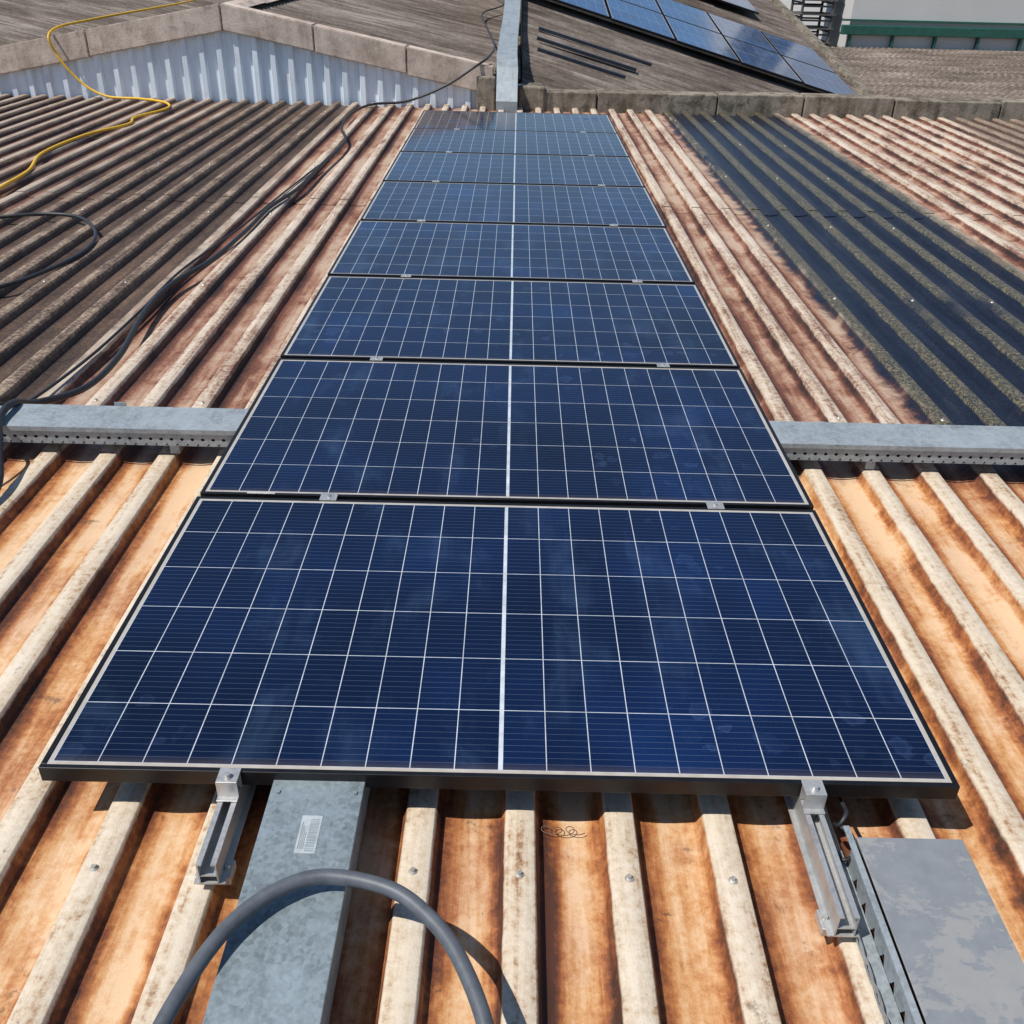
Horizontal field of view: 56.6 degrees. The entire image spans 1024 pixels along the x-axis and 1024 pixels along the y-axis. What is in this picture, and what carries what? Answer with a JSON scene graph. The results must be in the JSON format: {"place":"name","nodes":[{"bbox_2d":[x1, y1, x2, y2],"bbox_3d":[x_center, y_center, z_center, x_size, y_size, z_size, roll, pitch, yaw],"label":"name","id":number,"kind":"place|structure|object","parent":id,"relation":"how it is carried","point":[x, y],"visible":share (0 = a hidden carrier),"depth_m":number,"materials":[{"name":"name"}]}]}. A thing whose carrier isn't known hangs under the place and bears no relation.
{"place":"outdoors","nodes":[
{"label":"outdoors","id":0,"kind":"place"},
{"bbox_2d":[0,0,232,45],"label":"roof slope","id":1,"kind":"structure","parent":0,"point":[22,20],"depth_m":22.71,"materials":[{"name":"metal"}]},
{"bbox_2d":[0,30,523,108],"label":"gable wall","id":2,"kind":"structure","parent":0,"point":[217,67],"depth_m":10.05,"materials":[{"name":"white metal"}]},
{"bbox_2d":[0,2,493,90],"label":"verge","id":3,"kind":"structure","parent":2,"relation":"on","point":[426,64],"depth_m":9.82,"materials":[{"name":"concrete"}]},
{"bbox_2d":[0,93,1023,1023],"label":"corrugated roof","id":4,"kind":"structure","parent":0,"point":[576,927],"depth_m":2.85,"materials":[{"name":"metal"}]},
{"bbox_2d":[0,212,97,288],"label":"black cable","id":5,"kind":"object","parent":4,"relation":"on","point":[57,265],"visible":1,"depth_m":5.17,"materials":[{"name":"rubber"}]},
{"bbox_2d":[0,0,195,189],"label":"yellow hose","id":6,"kind":"object","parent":4,"relation":"on","point":[24,173],"visible":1,"depth_m":9.75,"materials":[{"name":"plastic"}]},
{"bbox_2d":[0,165,317,405],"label":"black cable","id":7,"kind":"object","parent":4,"relation":"on","point":[77,366],"visible":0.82,"depth_m":4.28,"materials":[{"name":"rubber"}]},
{"bbox_2d":[194,785,255,884],"bbox_3d":[-0.508,-1.567,5.423,0.064,0.072,8.685,1,31,0],"label":"mounting rail","id":8,"kind":"object","parent":4,"relation":"on","point":[215,864],"visible":0.15,"depth_m":1.74,"materials":[{"name":"metal"}]},
{"bbox_2d":[215,768,241,801],"bbox_3d":[-0.537,0.513,1.802,0.040,0.048,0.050,1,31,0],"label":"end clamp","id":9,"kind":"object","parent":8,"relation":"on","point":[228,782],"visible":1,"depth_m":1.79,"materials":[{"name":"metal"}]},
{"bbox_2d":[319,493,337,500],"bbox_3d":[-0.522,-0.031,2.721,0.048,0.043,0.040,1,31,0],"label":"clamp","id":10,"kind":"object","parent":8,"relation":"on","point":[329,496],"visible":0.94,"depth_m":2.71,"materials":[{"name":"metal"}]},
{"bbox_2d":[370,356,383,360],"bbox_3d":[-0.515,-0.572,3.632,0.048,0.043,0.040,1,31,0],"label":"clamp","id":11,"kind":"object","parent":8,"relation":"on","point":[376,358],"visible":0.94,"depth_m":3.62,"materials":[{"name":"metal"}]},
{"bbox_2d":[401,274,411,276],"bbox_3d":[-0.505,-1.114,4.543,0.048,0.043,0.040,1,31,0],"label":"clamp","id":12,"kind":"object","parent":8,"relation":"on","point":[405,275],"visible":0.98,"depth_m":4.53,"materials":[{"name":"metal"}]},
{"bbox_2d":[328,220,694,283],"bbox_3d":[0.002,-1.369,5.004,1.760,0.035,1.040,1,31,0],"label":"solar panel","id":13,"kind":"object","parent":8,"relation":"on","point":[512,251],"visible":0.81,"depth_m":4.93,"materials":[{"name":"blue glass"}]},
{"bbox_2d":[0,0,504,490],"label":"black cable","id":14,"kind":"object","parent":4,"relation":"on","point":[6,407],"visible":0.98,"depth_m":4.51,"materials":[{"name":"rubber"}]},
{"bbox_2d":[202,780,370,1023],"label":"cable trunking","id":15,"kind":"object","parent":4,"relation":"on","point":[280,961],"visible":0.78,"depth_m":1.57,"materials":[{"name":"metal"}]},
{"bbox_2d":[152,868,493,1023],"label":"grey cable","id":16,"kind":"object","parent":4,"relation":"on","point":[418,907],"visible":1,"depth_m":1.51,"materials":[{"name":"plastic"}]},
{"bbox_2d":[496,0,520,111],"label":"roof duct","id":17,"kind":"object","parent":4,"relation":"on","point":[507,78],"visible":0.96,"depth_m":10.04,"materials":[{"name":"metal"}]},
{"bbox_2d":[1,104,1017,884],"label":"roofing screws","id":18,"kind":"object","parent":4,"relation":"on","point":[629,878],"visible":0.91,"depth_m":1.75,"materials":[{"name":"metal"}]},
{"bbox_2d":[0,402,1023,468],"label":"cable tray","id":19,"kind":"object","parent":4,"relation":"on","point":[177,430],"visible":0.55,"depth_m":3.13,"materials":[{"name":"metal"}]},
{"bbox_2d":[541,826,584,835],"bbox_3d":[0.101,0.631,1.883,0.087,0.006,0.022,1,31,0],"label":"wire offcut","id":20,"kind":"object","parent":4,"relation":"on","point":[561,831],"visible":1,"depth_m":1.88,"materials":[{"name":"metal"}]},
{"bbox_2d":[784,796,859,936],"bbox_3d":[0.601,-1.522,5.394,0.064,0.072,8.765,1,31,0],"label":"mounting rail","id":21,"kind":"object","parent":4,"relation":"on","point":[836,914],"visible":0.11,"depth_m":1.71,"materials":[{"name":"metal"}]},
{"bbox_2d":[38,496,959,799],"bbox_3d":[-0.019,0.255,2.270,1.760,0.036,1.040,1,31,0],"label":"solar panel","id":22,"kind":"object","parent":21,"relation":"on","point":[538,646],"visible":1,"depth_m":2.11,"materials":[{"name":"blue glass"}]},
{"bbox_2d":[200,358,813,509],"bbox_3d":[-0.010,-0.286,3.182,1.760,0.035,1.040,1,31,0],"label":"solar panel","id":23,"kind":"object","parent":21,"relation":"on","point":[514,433],"visible":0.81,"depth_m":3.07,"materials":[{"name":"blue glass"}]},
{"bbox_2d":[247,492,274,493],"bbox_3d":[-0.719,-0.055,2.726,0.080,0.001,0.010,1,31,0],"label":"serial label","id":24,"kind":"object","parent":23,"relation":"attached to","point":[262,492],"visible":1,"depth_m":2.73,"materials":[{"name":"white paper"}]},
{"bbox_2d":[280,275,739,368],"bbox_3d":[-0.002,-0.827,4.093,1.760,0.036,1.040,1,31,0],"label":"solar panel","id":25,"kind":"object","parent":21,"relation":"on","point":[502,321],"visible":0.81,"depth_m":4.00,"materials":[{"name":"blue glass"}]},
{"bbox_2d":[360,181,666,226],"bbox_3d":[0.013,-1.910,5.915,1.760,0.035,1.040,1,31,0],"label":"solar panel","id":26,"kind":"object","parent":21,"relation":"on","point":[511,203],"visible":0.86,"depth_m":5.85,"materials":[{"name":"blue glass"}]},
{"bbox_2d":[383,151,644,186],"bbox_3d":[0.018,-2.452,6.826,1.760,0.035,1.040,1,31,0],"label":"solar panel","id":27,"kind":"object","parent":21,"relation":"on","point":[513,169],"visible":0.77,"depth_m":6.77,"materials":[{"name":"blue glass"}]},
{"bbox_2d":[400,128,629,156],"bbox_3d":[0.027,-2.994,7.737,1.760,0.035,1.040,1,31,0],"label":"solar panel","id":28,"kind":"object","parent":21,"relation":"on","point":[514,142],"visible":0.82,"depth_m":7.69,"materials":[{"name":"blue glass"}]},
{"bbox_2d":[414,110,616,132],"bbox_3d":[0.035,-3.536,8.648,1.760,0.035,1.040,1,31,0],"label":"solar panel","id":29,"kind":"object","parent":21,"relation":"on","point":[517,121],"visible":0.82,"depth_m":8.61,"materials":[{"name":"blue glass"}]},
{"bbox_2d":[632,279,642,282],"bbox_3d":[0.598,-1.089,4.549,0.048,0.043,0.040,1,31,0],"label":"clamp","id":30,"kind":"object","parent":21,"relation":"on","point":[637,281],"visible":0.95,"depth_m":4.53,"materials":[{"name":"metal"}]},
{"bbox_2d":[656,363,669,366],"bbox_3d":[0.576,-0.548,3.637,0.048,0.043,0.040,1,31,0],"label":"clamp","id":31,"kind":"object","parent":21,"relation":"on","point":[663,365],"visible":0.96,"depth_m":3.62,"materials":[{"name":"metal"}]},
{"bbox_2d":[706,501,724,508],"bbox_3d":[0.580,-0.006,2.726,0.048,0.043,0.040,1,31,0],"label":"clamp","id":32,"kind":"object","parent":21,"relation":"on","point":[714,505],"visible":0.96,"depth_m":2.71,"materials":[{"name":"metal"}]},
{"bbox_2d":[799,780,826,813],"bbox_3d":[0.573,0.538,1.808,0.040,0.048,0.050,1,31,0],"label":"end clamp","id":33,"kind":"object","parent":21,"relation":"on","point":[813,794],"visible":1,"depth_m":1.80,"materials":[{"name":"metal"}]},
{"bbox_2d":[837,826,1023,1023],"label":"cable trunking","id":34,"kind":"object","parent":4,"relation":"on","point":[961,958],"visible":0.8,"depth_m":1.59,"materials":[{"name":"metal"}]},
{"bbox_2d":[833,797,855,861],"bbox_3d":[0.628,0.583,1.835,0.050,0.063,0.194,1,31,0],"label":"panel lead","id":35,"kind":"object","parent":34,"relation":"in","point":[839,824],"visible":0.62,"depth_m":1.79,"materials":[{"name":"black plastic"}]},
{"bbox_2d":[790,0,838,45],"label":"scaffold tower","id":36,"kind":"structure","parent":0,"point":[802,12],"depth_m":34.20,"materials":[{"name":"metal"}]},
{"bbox_2d":[780,0,1023,50],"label":"pale warehouse","id":37,"kind":"structure","parent":0,"point":[993,25],"depth_m":33.18,"materials":[{"name":"white paint"}]},
{"bbox_2d":[827,46,1023,99],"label":"warehouse","id":38,"kind":"structure","parent":0,"point":[942,73],"depth_m":27.68,"materials":[{"name":"metal"}]},
{"bbox_3d":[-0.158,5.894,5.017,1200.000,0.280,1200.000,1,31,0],"label":"ground","id":39,"kind":"structure","parent":0,"visible":0},
{"bbox_2d":[518,0,875,94],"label":"neighbouring warehouse","id":40,"kind":"structure","parent":39,"relation":"on","point":[675,66],"depth_m":14.18,"materials":[{"name":"metal"}]},
{"bbox_2d":[552,0,609,18],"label":"solar panel","id":41,"kind":"object","parent":40,"relation":"on","point":[597,7],"visible":1,"depth_m":14.64,"materials":[{"name":"blue glass"}]},
{"bbox_2d":[537,47,625,78],"bbox_3d":[0.896,-5.767,12.230,1.162,0.352,0.045,0,31,-2],"label":"mounting rail","id":42,"kind":"object","parent":40,"relation":"on","point":[579,62],"visible":1,"depth_m":12.21,"materials":[{"name":"black metal"}]},
{"bbox_2d":[537,36,636,71],"bbox_3d":[1.002,-6.122,12.719,1.362,0.405,0.045,0,31,-2],"label":"mounting rail","id":43,"kind":"object","parent":40,"relation":"on","point":[585,53],"visible":1,"depth_m":12.70,"materials":[{"name":"black metal"}]},
{"bbox_2d":[538,26,651,65],"bbox_3d":[1.162,-6.464,13.217,1.612,0.472,0.045,0,31,-2],"label":"mounting rail","id":44,"kind":"object","parent":40,"relation":"on","point":[594,46],"visible":1,"depth_m":13.20,"materials":[{"name":"black metal"}]},
{"bbox_2d":[605,0,674,40],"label":"solar panel","id":45,"kind":"object","parent":40,"relation":"on","point":[637,17],"visible":1,"depth_m":15.13,"materials":[{"name":"blue glass"}]},
{"bbox_2d":[621,0,661,13],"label":"solar panel","id":46,"kind":"object","parent":40,"relation":"on","point":[651,5],"visible":0.61,"depth_m":16.26,"materials":[{"name":"blue glass"}]},
{"bbox_2d":[655,0,720,33],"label":"solar panel","id":47,"kind":"object","parent":40,"relation":"on","point":[685,13],"visible":0.83,"depth_m":16.75,"materials":[{"name":"blue glass"}]},
{"bbox_2d":[664,15,738,62],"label":"solar panel","id":48,"kind":"object","parent":40,"relation":"on","point":[700,38],"visible":0.96,"depth_m":15.30,"materials":[{"name":"blue glass"}]},
{"bbox_2d":[717,0,758,14],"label":"solar panel","id":49,"kind":"object","parent":40,"relation":"on","point":[746,5],"visible":1,"depth_m":19.57,"materials":[{"name":"blue glass"}]},
{"bbox_2d":[707,13,778,53],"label":"solar panel","id":50,"kind":"object","parent":40,"relation":"on","point":[741,32],"visible":0.82,"depth_m":16.92,"materials":[{"name":"blue glass"}]},
{"bbox_2d":[723,36,802,83],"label":"solar panel","id":51,"kind":"object","parent":40,"relation":"on","point":[760,59],"visible":0.91,"depth_m":15.44,"materials":[{"name":"blue glass"}]},
{"bbox_2d":[761,31,834,72],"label":"solar panel","id":52,"kind":"object","parent":40,"relation":"on","point":[796,51],"visible":0.77,"depth_m":17.08,"materials":[{"name":"blue glass"}]},
{"bbox_2d":[781,56,854,93],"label":"solar panel","id":53,"kind":"object","parent":40,"relation":"on","point":[819,79],"visible":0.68,"depth_m":15.69,"materials":[{"name":"blue glass"}]},
{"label":"walls","id":54,"kind":"object","parent":39,"relation":"on","visible":0},
{"bbox_2d":[477,74,544,111],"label":"concrete pier","id":55,"kind":"structure","parent":54,"relation":"on","point":[531,97],"depth_m":10.03,"materials":[{"name":"grey concrete"}]},
{"bbox_2d":[495,89,1023,121],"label":"parapet","id":56,"kind":"structure","parent":54,"relation":"on","point":[786,105],"depth_m":10.10,"materials":[{"name":"concrete"}]},
{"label":"walls","id":57,"kind":"object","parent":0,"visible":0},
{"bbox_2d":[249,0,520,81],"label":"roof slope","id":58,"kind":"structure","parent":57,"relation":"on","point":[455,27],"depth_m":12.62,"materials":[{"name":"metal"}]},
{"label":"roof slope","id":59,"kind":"object","parent":57,"relation":"on","visible":0},
{"bbox_2d":[224,0,276,6],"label":"ridge cap","id":60,"kind":"object","parent":59,"relation":"on","point":[247,3],"visible":0.75,"depth_m":10.31,"materials":[{"name":"concrete"}]}
]}

